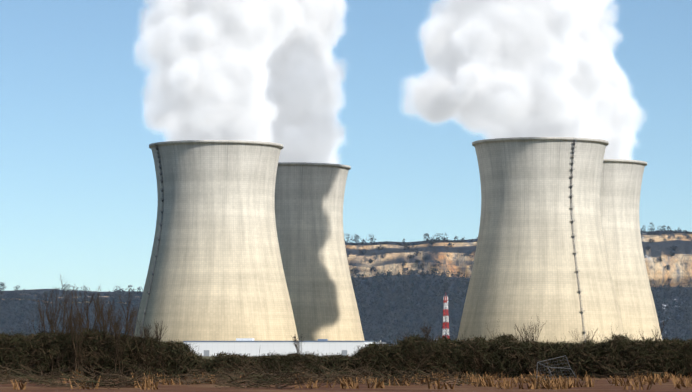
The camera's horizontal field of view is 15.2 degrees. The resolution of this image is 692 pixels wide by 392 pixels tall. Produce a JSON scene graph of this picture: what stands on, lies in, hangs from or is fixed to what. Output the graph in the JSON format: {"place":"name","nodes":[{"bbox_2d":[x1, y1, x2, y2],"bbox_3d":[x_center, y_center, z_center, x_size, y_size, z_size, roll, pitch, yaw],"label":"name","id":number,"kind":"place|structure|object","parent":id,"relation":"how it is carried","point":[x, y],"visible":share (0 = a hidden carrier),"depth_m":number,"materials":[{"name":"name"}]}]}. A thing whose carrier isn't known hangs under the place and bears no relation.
{"place":"outdoors","nodes":[
{"label":"outdoors","id":0,"kind":"place"},
{"bbox_2d":[183,338,375,355],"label":"low white building","id":1,"kind":"structure","parent":0,"point":[252,347],"depth_m":1371.30,"materials":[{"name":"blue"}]},
{"bbox_2d":[0,230,691,342],"bbox_3d":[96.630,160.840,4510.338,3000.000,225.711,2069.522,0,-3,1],"label":"escarpment","id":2,"kind":"structure","parent":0,"point":[664,240],"depth_m":3987.12,"materials":[{"name":"beige stone"}]},
{"bbox_2d":[0,222,691,302],"bbox_3d":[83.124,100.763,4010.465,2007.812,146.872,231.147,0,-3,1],"label":"trees","id":3,"kind":"object","parent":2,"relation":"on","point":[432,241],"depth_m":4021.73,"materials":[{"name":"green plant"}]},
{"bbox_2d":[0,268,691,344],"bbox_3d":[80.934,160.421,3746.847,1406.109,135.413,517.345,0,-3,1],"label":"slope forest trees","id":4,"kind":"object","parent":2,"relation":"on","point":[685,320],"depth_m":3834.33,"materials":[{"name":"green plant"}]},
{"bbox_2d":[0,356,691,391],"bbox_3d":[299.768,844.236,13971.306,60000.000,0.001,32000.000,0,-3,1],"label":"ground","id":5,"kind":"structure","parent":0,"point":[602,385],"depth_m":144.17,"materials":[{"name":"soil"}]},
{"bbox_2d":[134,140,298,342],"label":"cooling tower","id":6,"kind":"structure","parent":5,"relation":"on","point":[215,271],"depth_m":1569.22,"materials":[{"name":"concrete"}]},
{"bbox_2d":[275,162,364,340],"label":"cooling tower","id":7,"kind":"structure","parent":5,"relation":"on","point":[309,199],"depth_m":1753.86,"materials":[{"name":"concrete"}]},
{"bbox_2d":[20,275,667,377],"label":"bare shrubs","id":8,"kind":"object","parent":5,"relation":"on","point":[75,327],"visible":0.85,"depth_m":206.24,"materials":[{"name":"brown plant"}]},
{"bbox_2d":[0,350,691,389],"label":"dry grass","id":9,"kind":"structure","parent":5,"relation":"on","point":[251,376],"depth_m":157.11,"materials":[{"name":"brown plant"}]},
{"bbox_2d":[0,319,691,377],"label":"hedge","id":10,"kind":"object","parent":5,"relation":"on","point":[414,353],"visible":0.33,"depth_m":205.19,"materials":[{"name":"green plant"}]},
{"bbox_2d":[0,346,691,377],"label":"brambles","id":11,"kind":"object","parent":5,"relation":"on","point":[527,373],"visible":0.04,"depth_m":205.91,"materials":[{"name":"brown plant"}]},
{"bbox_2d":[442,296,448,337],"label":"telecom lattice mast","id":12,"kind":"object","parent":5,"relation":"on","point":[444,310],"visible":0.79,"depth_m":1996.02,"materials":[{"name":"red paint"}]},
{"bbox_2d":[457,137,624,344],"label":"cooling tower","id":13,"kind":"structure","parent":5,"relation":"on","point":[541,253],"depth_m":1547.06,"materials":[{"name":"concrete"}]},
{"bbox_2d":[536,355,576,379],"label":"metal frame","id":14,"kind":"object","parent":5,"relation":"on","point":[553,367],"visible":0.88,"depth_m":165.50,"materials":[{"name":"grey"}]},
{"bbox_2d":[600,159,662,341],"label":"cooling tower","id":15,"kind":"structure","parent":5,"relation":"on","point":[620,185],"depth_m":1723.49,"materials":[{"name":"concrete"}]},
{"bbox_2d":[0,0,691,343],"label":"sky","id":16,"kind":"structure","parent":0,"point":[399,93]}
]}

